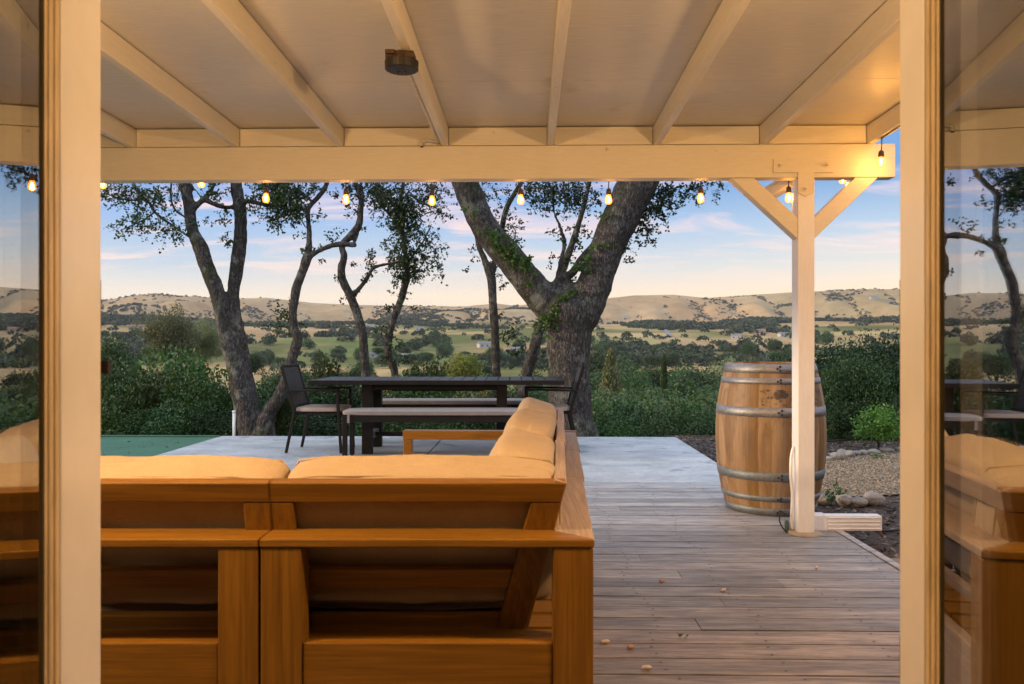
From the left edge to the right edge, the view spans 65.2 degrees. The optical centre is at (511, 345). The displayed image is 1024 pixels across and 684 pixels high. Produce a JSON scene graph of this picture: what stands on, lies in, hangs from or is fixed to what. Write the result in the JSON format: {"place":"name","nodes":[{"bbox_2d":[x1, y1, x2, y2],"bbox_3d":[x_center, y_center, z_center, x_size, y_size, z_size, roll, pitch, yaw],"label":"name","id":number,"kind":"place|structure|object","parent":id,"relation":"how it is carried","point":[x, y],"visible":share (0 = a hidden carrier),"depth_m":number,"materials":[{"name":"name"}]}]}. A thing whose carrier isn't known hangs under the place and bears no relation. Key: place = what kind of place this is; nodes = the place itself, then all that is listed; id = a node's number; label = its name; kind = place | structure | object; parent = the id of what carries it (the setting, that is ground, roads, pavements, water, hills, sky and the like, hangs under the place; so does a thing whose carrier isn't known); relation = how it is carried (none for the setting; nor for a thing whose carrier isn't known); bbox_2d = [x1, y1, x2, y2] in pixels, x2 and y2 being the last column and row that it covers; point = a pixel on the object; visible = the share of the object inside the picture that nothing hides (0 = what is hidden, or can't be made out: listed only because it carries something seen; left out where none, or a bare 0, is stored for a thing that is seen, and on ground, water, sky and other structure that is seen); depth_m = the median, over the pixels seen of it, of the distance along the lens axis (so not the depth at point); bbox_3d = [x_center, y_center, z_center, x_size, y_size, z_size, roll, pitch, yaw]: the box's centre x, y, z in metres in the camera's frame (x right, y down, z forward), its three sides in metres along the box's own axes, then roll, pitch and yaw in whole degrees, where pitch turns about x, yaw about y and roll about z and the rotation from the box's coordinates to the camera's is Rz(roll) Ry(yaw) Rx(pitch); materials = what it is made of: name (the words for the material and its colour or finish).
{"place":"outdoors","nodes":[
{"label":"outdoors","id":0,"kind":"place"},
{"bbox_2d":[156,436,719,482],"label":"concrete patio","id":1,"kind":"structure","parent":0,"point":[639,459],"depth_m":8.08,"materials":[{"name":"grey concrete"}]},
{"bbox_2d":[280,364,352,453],"bbox_3d":[-1.988,0.638,8.223,0.631,0.880,0.514,0,0,4],"label":"dining chair","id":2,"kind":"object","parent":1,"relation":"on","point":[297,389],"visible":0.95,"depth_m":8.06,"materials":[{"name":"black metal"}]},
{"bbox_2d":[342,407,517,455],"bbox_3d":[-0.657,0.844,7.660,1.882,0.472,0.425,0,0,0],"label":"bench","id":3,"kind":"object","parent":1,"relation":"on","point":[351,416],"visible":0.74,"depth_m":7.47,"materials":[{"name":"grey wood"}]},
{"bbox_2d":[308,377,563,453],"bbox_3d":[-0.738,0.711,8.280,2.500,0.738,0.960,0,0,0],"label":"dining table","id":4,"kind":"object","parent":1,"relation":"on","point":[373,433],"visible":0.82,"depth_m":7.95,"materials":[{"name":"black wood"}]},
{"bbox_2d":[383,398,523,407],"bbox_3d":[-0.663,0.844,9.040,1.822,0.472,0.425,0,0,0],"label":"bench","id":5,"kind":"object","parent":1,"relation":"on","point":[443,402],"visible":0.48,"depth_m":8.85,"materials":[{"name":"grey wood"}]},
{"bbox_2d":[524,364,584,449],"bbox_3d":[0.416,0.638,8.300,0.631,0.880,0.514,0,0,0],"label":"dining chair","id":6,"kind":"object","parent":1,"relation":"on","point":[573,390],"visible":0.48,"depth_m":8.08,"materials":[{"name":"black metal"}]},
{"bbox_2d":[0,0,997,683],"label":"house","id":7,"kind":"structure","parent":0,"point":[50,232],"depth_m":1.02,"materials":[{"name":"beige"}]},
{"bbox_2d":[0,244,10,683],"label":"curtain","id":8,"kind":"object","parent":7,"relation":"hanging from","point":[5,542],"visible":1,"depth_m":1.05,"materials":[{"name":"grey fabric"}]},
{"bbox_2d":[23,0,100,683],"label":"door","id":9,"kind":"structure","parent":7,"relation":"in","point":[62,282],"depth_m":0.98,"materials":[{"name":"white paint"}]},
{"bbox_2d":[900,0,975,683],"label":"door","id":10,"kind":"structure","parent":7,"relation":"in","point":[935,35],"depth_m":1.00,"materials":[{"name":"white paint"}]},
{"bbox_2d":[100,289,899,394],"bbox_3d":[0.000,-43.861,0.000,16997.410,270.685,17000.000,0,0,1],"label":"ground","id":11,"kind":"structure","parent":0,"point":[645,307],"depth_m":2049.45,"materials":[{"name":"beige plant"}]},
{"bbox_2d":[100,356,138,404],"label":"shrub","id":12,"kind":"object","parent":11,"relation":"on","point":[104,376],"visible":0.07,"depth_m":12.34,"materials":[{"name":"green plant"}]},
{"bbox_2d":[100,331,141,382],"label":"valley tree","id":13,"kind":"object","parent":11,"relation":"on","point":[108,351],"visible":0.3,"depth_m":44.82,"materials":[{"name":"green plant"}]},
{"bbox_2d":[100,377,144,433],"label":"shrub","id":14,"kind":"object","parent":11,"relation":"on","point":[102,402],"visible":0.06,"depth_m":10.74,"materials":[{"name":"green plant"}]},
{"bbox_2d":[100,404,155,434],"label":"shrub","id":15,"kind":"object","parent":11,"relation":"on","point":[119,429],"visible":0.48,"depth_m":10.35,"materials":[{"name":"green plant"}]},
{"bbox_2d":[100,360,170,433],"bbox_3d":[-5.183,1.198,11.018,1.359,1.994,1.317,0,0,-21],"label":"shrub","id":16,"kind":"object","parent":11,"relation":"on","point":[139,397],"visible":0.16,"depth_m":10.93,"materials":[{"name":"green plant"}]},
{"bbox_2d":[103,340,195,403],"bbox_3d":[-5.679,1.199,12.639,2.086,2.581,2.151,0,0,-31],"label":"shrub","id":17,"kind":"object","parent":11,"relation":"on","point":[162,356],"visible":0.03,"depth_m":12.56,"materials":[{"name":"green plant"}]},
{"bbox_2d":[100,435,219,456],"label":"green turf","id":18,"kind":"structure","parent":11,"relation":"on","point":[135,445],"depth_m":8.90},
{"bbox_2d":[127,361,201,429],"bbox_3d":[-4.826,1.065,11.224,1.280,1.713,1.161,0,0,29],"label":"shrub","id":19,"kind":"object","parent":11,"relation":"on","point":[163,393],"visible":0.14,"depth_m":11.06,"materials":[{"name":"green plant"}]},
{"bbox_2d":[121,397,210,434],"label":"shrub","id":20,"kind":"object","parent":11,"relation":"on","point":[162,421],"visible":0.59,"depth_m":10.35,"materials":[{"name":"green plant"}]},
{"bbox_2d":[131,301,203,372],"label":"valley tree","id":21,"kind":"object","parent":11,"relation":"on","point":[166,332],"visible":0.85,"depth_m":61.17,"materials":[{"name":"green plant"}]},
{"bbox_2d":[148,364,236,434],"bbox_3d":[-4.352,1.170,10.974,1.359,1.877,1.317,0,0,5],"label":"shrub","id":22,"kind":"object","parent":11,"relation":"on","point":[192,400],"visible":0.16,"depth_m":10.82,"materials":[{"name":"green plant"}]},
{"bbox_2d":[157,347,228,404],"bbox_3d":[-5.123,1.028,12.777,1.493,2.092,1.645,0,0,-33],"label":"shrub","id":23,"kind":"object","parent":11,"relation":"on","point":[194,368],"visible":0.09,"depth_m":12.64,"materials":[{"name":"green plant"}]},
{"bbox_2d":[180,316,222,379],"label":"valley tree","id":24,"kind":"object","parent":11,"relation":"on","point":[212,338],"visible":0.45,"depth_m":65.56,"materials":[{"name":"green plant"}]},
{"bbox_2d":[174,399,237,435],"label":"shrub","id":25,"kind":"object","parent":11,"relation":"on","point":[221,426],"visible":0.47,"depth_m":10.47,"materials":[{"name":"green plant"}]},
{"bbox_2d":[195,377,237,435],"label":"shrub","id":26,"kind":"object","parent":11,"relation":"on","point":[228,394],"visible":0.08,"depth_m":11.05,"materials":[{"name":"green plant"}]},
{"bbox_2d":[100,183,356,435],"bbox_3d":[-3.751,-0.761,10.153,3.548,4.210,1.453,0,0,1],"label":"oak tree","id":27,"kind":"object","parent":11,"relation":"on","point":[252,419],"visible":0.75,"depth_m":10.15,"materials":[{"name":"green plant"}]},
{"bbox_2d":[250,351,265,375],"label":"valley tree","id":28,"kind":"object","parent":11,"relation":"on","point":[256,361],"visible":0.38,"depth_m":228.68,"materials":[{"name":"green plant"}]},
{"bbox_2d":[231,372,287,414],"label":"shrub","id":29,"kind":"object","parent":11,"relation":"on","point":[266,394],"visible":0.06,"depth_m":11.57,"materials":[{"name":"green plant"}]},
{"bbox_2d":[275,395,299,433],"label":"shrub","id":30,"kind":"object","parent":11,"relation":"on","point":[284,413],"visible":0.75,"depth_m":10.28,"materials":[{"name":"green plant"}]},
{"bbox_2d":[276,415,313,435],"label":"shrub","id":31,"kind":"object","parent":11,"relation":"on","point":[294,431],"visible":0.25,"depth_m":10.34,"materials":[{"name":"green plant"}]},
{"bbox_2d":[278,415,341,435],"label":"shrub","id":32,"kind":"object","parent":11,"relation":"on","point":[319,430],"visible":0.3,"depth_m":10.42,"materials":[{"name":"green plant"}]},
{"bbox_2d":[295,385,348,435],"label":"shrub","id":33,"kind":"object","parent":11,"relation":"on","point":[321,398],"visible":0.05,"depth_m":11.22,"materials":[{"name":"green plant"}]},
{"bbox_2d":[306,351,346,403],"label":"shrub","id":34,"kind":"object","parent":11,"relation":"on","point":[328,372],"visible":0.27,"depth_m":11.55,"materials":[{"name":"green plant"}]},
{"bbox_2d":[320,372,383,431],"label":"shrub","id":35,"kind":"object","parent":11,"relation":"on","point":[355,392],"visible":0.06,"depth_m":11.43,"materials":[{"name":"green plant"}]},
{"bbox_2d":[330,418,392,435],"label":"shrub","id":36,"kind":"object","parent":11,"relation":"on","point":[358,428],"visible":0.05,"depth_m":10.51,"materials":[{"name":"green plant"}]},
{"bbox_2d":[345,359,378,376],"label":"valley tree","id":37,"kind":"object","parent":11,"relation":"on","point":[356,370],"visible":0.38,"depth_m":227.96,"materials":[{"name":"green plant"}]},
{"bbox_2d":[331,182,399,376],"bbox_3d":[-2.266,-0.799,12.249,1.015,4.901,0.891,0,0,-20],"label":"oak tree","id":38,"kind":"object","parent":11,"relation":"on","point":[341,279],"visible":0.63,"depth_m":12.16,"materials":[{"name":"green plant"}]},
{"bbox_2d":[337,390,417,434],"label":"shrub","id":39,"kind":"object","parent":11,"relation":"on","point":[389,392],"visible":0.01,"depth_m":11.22,"materials":[{"name":"green plant"}]},
{"bbox_2d":[364,182,457,397],"bbox_3d":[-1.668,-0.815,12.795,1.527,5.310,1.445,0,0,42],"label":"oak tree","id":40,"kind":"object","parent":11,"relation":"on","point":[399,226],"visible":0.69,"depth_m":12.74,"materials":[{"name":"green plant"}]},
{"bbox_2d":[383,422,457,431],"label":"shrub","id":41,"kind":"object","parent":11,"relation":"on","point":[398,426],"visible":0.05,"depth_m":10.47,"materials":[{"name":"green plant"}]},
{"bbox_2d":[397,391,452,428],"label":"shrub","id":42,"kind":"object","parent":11,"relation":"on","point":[409,393],"visible":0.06,"depth_m":11.35,"materials":[{"name":"green plant"}]},
{"bbox_2d":[399,352,461,397],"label":"shrub","id":43,"kind":"object","parent":11,"relation":"on","point":[429,369],"visible":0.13,"depth_m":11.83,"materials":[{"name":"green plant"}]},
{"bbox_2d":[435,342,452,356],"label":"valley tree","id":44,"kind":"object","parent":11,"relation":"on","point":[443,350],"visible":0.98,"depth_m":641.31,"materials":[{"name":"green plant"}]},
{"bbox_2d":[419,422,487,429],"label":"shrub","id":45,"kind":"object","parent":11,"relation":"on","point":[464,426],"visible":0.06,"depth_m":10.54,"materials":[{"name":"green plant"}]},
{"bbox_2d":[421,391,486,429],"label":"shrub","id":46,"kind":"object","parent":11,"relation":"on","point":[460,395],"visible":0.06,"depth_m":11.29,"materials":[{"name":"green plant"}]},
{"bbox_2d":[445,352,483,376],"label":"valley tree","id":47,"kind":"object","parent":11,"relation":"on","point":[461,367],"visible":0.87,"depth_m":94.61,"materials":[{"name":"green plant"}]},
{"bbox_2d":[458,389,516,429],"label":"shrub","id":48,"kind":"object","parent":11,"relation":"on","point":[492,396],"visible":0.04,"depth_m":11.06,"materials":[{"name":"green plant"}]},
{"bbox_2d":[100,288,899,370],"bbox_3d":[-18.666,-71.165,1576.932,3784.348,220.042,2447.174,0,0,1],"label":"woods","id":49,"kind":"object","parent":11,"relation":"on","point":[703,355],"visible":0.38,"depth_m":1112.54,"materials":[{"name":"green plant"}]},
{"bbox_2d":[462,182,539,395],"bbox_3d":[-0.164,-0.692,12.040,0.992,4.831,1.294,0,0,41],"label":"oak tree","id":50,"kind":"object","parent":11,"relation":"on","point":[490,269],"visible":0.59,"depth_m":11.96,"materials":[{"name":"green plant"}]},
{"bbox_2d":[516,181,597,397],"bbox_3d":[0.779,-0.710,11.575,1.453,4.541,0.848,0,0,21],"label":"oak tree","id":51,"kind":"object","parent":11,"relation":"on","point":[531,357],"visible":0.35,"depth_m":11.45,"materials":[{"name":"brown plant"}]},
{"bbox_2d":[441,181,728,436],"bbox_3d":[0.920,-0.781,10.291,3.808,4.349,1.315,0,0,1],"label":"oak tree","id":52,"kind":"object","parent":11,"relation":"on","point":[567,311],"visible":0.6,"depth_m":10.11,"materials":[{"name":"green plant"}]},
{"bbox_2d":[589,347,607,373],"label":"valley tree","id":53,"kind":"object","parent":11,"relation":"on","point":[597,363],"visible":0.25,"depth_m":176.54,"materials":[{"name":"green plant"}]},
{"bbox_2d":[595,348,622,400],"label":"valley tree","id":54,"kind":"object","parent":11,"relation":"on","point":[610,378],"visible":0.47,"depth_m":61.65,"materials":[{"name":"green plant"}]},
{"bbox_2d":[590,354,640,400],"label":"valley tree","id":55,"kind":"object","parent":11,"relation":"on","point":[596,382],"visible":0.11,"depth_m":153.12,"materials":[{"name":"green plant"}]},
{"bbox_2d":[594,413,651,436],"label":"shrub","id":56,"kind":"object","parent":11,"relation":"on","point":[622,432],"visible":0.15,"depth_m":10.65,"materials":[{"name":"green plant"}]},
{"bbox_2d":[592,400,653,436],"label":"shrub","id":57,"kind":"object","parent":11,"relation":"on","point":[603,418],"visible":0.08,"depth_m":11.18,"materials":[{"name":"green plant"}]},
{"bbox_2d":[601,389,661,436],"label":"shrub","id":58,"kind":"object","parent":11,"relation":"on","point":[627,408],"visible":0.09,"depth_m":12.13,"materials":[{"name":"green plant"}]},
{"bbox_2d":[594,383,670,412],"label":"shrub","id":59,"kind":"object","parent":11,"relation":"on","point":[648,397],"visible":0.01,"depth_m":38.56,"materials":[{"name":"green plant"}]},
{"bbox_2d":[619,361,652,386],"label":"valley tree","id":60,"kind":"object","parent":11,"relation":"on","point":[631,368],"visible":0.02,"depth_m":125.23,"materials":[{"name":"green plant"}]},
{"bbox_2d":[621,367,659,392],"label":"valley tree","id":61,"kind":"object","parent":11,"relation":"on","point":[634,383],"visible":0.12,"depth_m":110.84,"materials":[{"name":"green plant"}]},
{"bbox_2d":[641,354,661,368],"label":"valley tree","id":62,"kind":"object","parent":11,"relation":"on","point":[652,359],"visible":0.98,"depth_m":464.54,"materials":[{"name":"green plant"}]},
{"bbox_2d":[641,362,671,388],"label":"valley tree","id":63,"kind":"object","parent":11,"relation":"on","point":[656,378],"visible":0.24,"depth_m":136.15,"materials":[{"name":"green plant"}]},
{"bbox_2d":[627,412,687,436],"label":"shrub","id":64,"kind":"object","parent":11,"relation":"on","point":[662,433],"visible":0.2,"depth_m":10.61,"materials":[{"name":"green plant"}]},
{"bbox_2d":[624,394,697,435],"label":"shrub","id":65,"kind":"object","parent":11,"relation":"on","point":[671,410],"visible":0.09,"depth_m":11.47,"materials":[{"name":"green plant"}]},
{"bbox_2d":[659,353,668,397],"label":"valley tree","id":66,"kind":"object","parent":11,"relation":"on","point":[663,380],"visible":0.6,"depth_m":57.87,"materials":[{"name":"green plant"}]},
{"bbox_2d":[660,350,681,367],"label":"valley tree","id":67,"kind":"object","parent":11,"relation":"on","point":[672,359],"visible":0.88,"depth_m":464.88,"materials":[{"name":"green plant"}]},
{"bbox_2d":[646,393,711,426],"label":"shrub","id":68,"kind":"object","parent":11,"relation":"on","point":[675,404],"depth_m":23.59,"materials":[{"name":"green plant"}]},
{"bbox_2d":[643,383,715,417],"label":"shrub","id":69,"kind":"object","parent":11,"relation":"on","point":[690,394],"visible":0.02,"depth_m":31.76,"materials":[{"name":"green plant"}]},
{"bbox_2d":[667,367,707,399],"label":"valley tree","id":70,"kind":"object","parent":11,"relation":"on","point":[678,384],"visible":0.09,"depth_m":118.02,"materials":[{"name":"green plant"}]},
{"bbox_2d":[671,367,709,387],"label":"valley tree","id":71,"kind":"object","parent":11,"relation":"on","point":[700,380],"visible":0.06,"depth_m":137.83,"materials":[{"name":"green plant"}]},
{"bbox_2d":[667,397,715,433],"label":"shrub","id":72,"kind":"object","parent":11,"relation":"on","point":[694,409],"visible":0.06,"depth_m":11.23,"materials":[{"name":"green plant"}]},
{"bbox_2d":[669,414,715,435],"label":"shrub","id":73,"kind":"object","parent":11,"relation":"on","point":[692,423],"visible":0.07,"depth_m":10.57,"materials":[{"name":"green plant"}]},
{"bbox_2d":[693,367,721,388],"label":"valley tree","id":74,"kind":"object","parent":11,"relation":"on","point":[709,377],"visible":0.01,"depth_m":140.97,"materials":[{"name":"green plant"}]},
{"bbox_2d":[705,356,739,378],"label":"valley tree","id":75,"kind":"object","parent":11,"relation":"on","point":[721,369],"visible":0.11,"depth_m":189.17,"materials":[{"name":"green plant"}]},
{"bbox_2d":[584,482,899,683],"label":"deck","id":76,"kind":"structure","parent":11,"relation":"on","point":[781,609],"depth_m":3.44,"materials":[{"name":"brown wood"}]},
{"bbox_2d":[100,455,290,683],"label":"sofa module","id":77,"kind":"object","parent":76,"relation":"on","point":[181,536],"visible":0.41,"depth_m":1.99,"materials":[{"name":"brown wood"}]},
{"bbox_2d":[260,428,594,683],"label":"sofa module","id":78,"kind":"object","parent":76,"relation":"on","point":[427,569],"visible":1,"depth_m":1.99,"materials":[{"name":"brown wood"}]},
{"bbox_2d":[403,397,579,454],"bbox_3d":[-0.140,0.671,3.933,0.930,0.819,0.774,0,0,3],"label":"sofa module","id":79,"kind":"object","parent":76,"relation":"on","point":[411,435],"visible":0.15,"depth_m":4.26,"materials":[{"name":"brown wood"}]},
{"bbox_2d":[100,0,899,536],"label":"patio cover","id":80,"kind":"object","parent":76,"relation":"on","point":[744,96],"visible":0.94,"depth_m":4.04,"materials":[{"name":"paint"}]},
{"bbox_2d":[385,49,418,75],"bbox_3d":[-0.437,-1.118,3.170,0.134,0.080,0.134,0,0,1],"label":"ceiling fixture","id":81,"kind":"object","parent":80,"relation":"attached to","point":[402,62],"visible":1,"depth_m":3.12,"materials":[{"name":"black metal"}]},
{"bbox_2d":[408,75,439,147],"bbox_3d":[-0.481,-1.164,3.927,0.123,0.060,1.352,0,0,1],"label":"conduit","id":82,"kind":"object","parent":80,"relation":"attached to","point":[419,97],"visible":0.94,"depth_m":4.07,"materials":[{"name":"beige metal"}]},
{"bbox_2d":[101,180,843,203],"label":"string lights","id":83,"kind":"object","parent":80,"relation":"hanging from","point":[520,191],"visible":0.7,"depth_m":4.75,"materials":[{"name":"yellow glass"}]},
{"bbox_2d":[779,446,794,532],"bbox_3d":[1.579,0.829,4.606,0.101,0.502,0.054,0,0,1],"label":"cable","id":84,"kind":"object","parent":80,"relation":"attached to","point":[786,526],"visible":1,"depth_m":4.59,"materials":[{"name":"white plastic"}]},
{"bbox_2d":[764,181,881,530],"bbox_3d":[1.789,0.022,4.732,0.718,2.116,0.288,0,0,28],"label":"downspout","id":85,"kind":"object","parent":80,"relation":"attached to","point":[842,521],"visible":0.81,"depth_m":4.64,"materials":[{"name":"white plastic"}]},
{"bbox_2d":[503,408,583,481],"bbox_3d":[-0.183,0.668,3.184,0.915,0.823,0.713,0,0,3],"label":"sofa module","id":86,"kind":"object","parent":76,"relation":"on","point":[550,426],"visible":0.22,"depth_m":2.99,"materials":[{"name":"fabric"}]},
{"bbox_2d":[715,362,826,516],"bbox_3d":[1.716,0.597,5.320,0.703,0.965,0.704,0,0,-19],"label":"wine barrel","id":87,"kind":"object","parent":76,"relation":"on","point":[753,433],"visible":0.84,"depth_m":5.05,"materials":[{"name":"brown wood"}]},
{"bbox_2d":[737,341,755,355],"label":"valley tree","id":88,"kind":"object","parent":11,"relation":"on","point":[748,349],"visible":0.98,"depth_m":642.50,"materials":[{"name":"green plant"}]},
{"bbox_2d":[665,435,899,557],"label":"bark mulch","id":89,"kind":"object","parent":11,"relation":"on","point":[887,544],"visible":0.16,"depth_m":5.71,"materials":[{"name":"brown soil"}]},
{"bbox_2d":[818,356,869,434],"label":"shrub","id":90,"kind":"object","parent":89,"relation":"on","point":[831,381],"visible":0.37,"depth_m":10.05,"materials":[{"name":"green plant"}]},
{"bbox_2d":[835,494,852,506],"bbox_3d":[2.403,1.126,5.785,0.112,0.101,0.105,0,0,-17],"label":"stone","id":91,"kind":"object","parent":89,"relation":"on","point":[843,500],"visible":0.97,"depth_m":5.75,"materials":[{"name":"grey stone"}]},
{"bbox_2d":[824,395,869,441],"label":"shrub","id":92,"kind":"object","parent":89,"relation":"on","point":[835,425],"visible":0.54,"depth_m":9.83,"materials":[{"name":"green plant"}]},
{"bbox_2d":[851,496,867,507],"bbox_3d":[2.492,1.129,5.761,0.128,0.075,0.101,0,0,-6],"label":"stone","id":93,"kind":"object","parent":89,"relation":"on","point":[857,502],"visible":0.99,"depth_m":5.72,"materials":[{"name":"grey stone"}]},
{"bbox_2d":[822,342,899,437],"bbox_3d":[4.530,0.686,10.284,0.974,1.456,1.105,0,0,-35],"label":"shrub","id":94,"kind":"object","parent":89,"relation":"on","point":[876,382],"visible":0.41,"depth_m":10.11,"materials":[{"name":"green plant"}]},
{"bbox_2d":[862,491,884,506],"bbox_3d":[2.624,1.117,5.811,0.160,0.116,0.125,0,0,30],"label":"stone","id":95,"kind":"object","parent":89,"relation":"on","point":[875,499],"visible":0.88,"depth_m":5.77,"materials":[{"name":"grey stone"}]},
{"bbox_2d":[850,402,899,447],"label":"bush","id":96,"kind":"object","parent":89,"relation":"on","point":[882,425],"visible":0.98,"depth_m":8.70,"materials":[{"name":"green plant"}]},
{"bbox_2d":[852,391,899,441],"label":"shrub","id":97,"kind":"object","parent":89,"relation":"on","point":[896,408],"visible":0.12,"depth_m":9.88,"materials":[{"name":"green plant"}]},
{"bbox_2d":[868,343,899,406],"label":"shrub","id":98,"kind":"object","parent":89,"relation":"on","point":[896,375],"visible":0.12,"depth_m":10.30,"materials":[{"name":"green plant"}]},
{"bbox_2d":[770,343,834,372],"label":"shrub","id":99,"kind":"object","parent":11,"relation":"on","point":[780,357],"visible":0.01,"depth_m":11.22,"materials":[{"name":"green plant"}]},
{"bbox_2d":[814,328,896,404],"bbox_3d":[4.427,0.631,10.813,1.446,1.726,1.274,0,0,22],"label":"shrub","id":100,"kind":"object","parent":11,"relation":"on","point":[831,352],"visible":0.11,"depth_m":10.69,"materials":[{"name":"green plant"}]},
{"bbox_2d":[827,323,899,393],"bbox_3d":[5.082,0.565,10.906,1.506,1.783,1.328,0,0,2],"label":"shrub","id":101,"kind":"object","parent":11,"relation":"on","point":[889,347],"visible":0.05,"depth_m":10.89,"materials":[{"name":"green plant"}]},
{"bbox_2d":[100,128,899,305],"label":"sky","id":102,"kind":"structure","parent":0,"point":[729,248],"materials":[{"name":"blue"}]},
{"bbox_2d":[821,451,899,496],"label":"gravel path","id":103,"kind":"structure","parent":0,"point":[884,472],"depth_m":7.09,"materials":[{"name":"beige gravel"}]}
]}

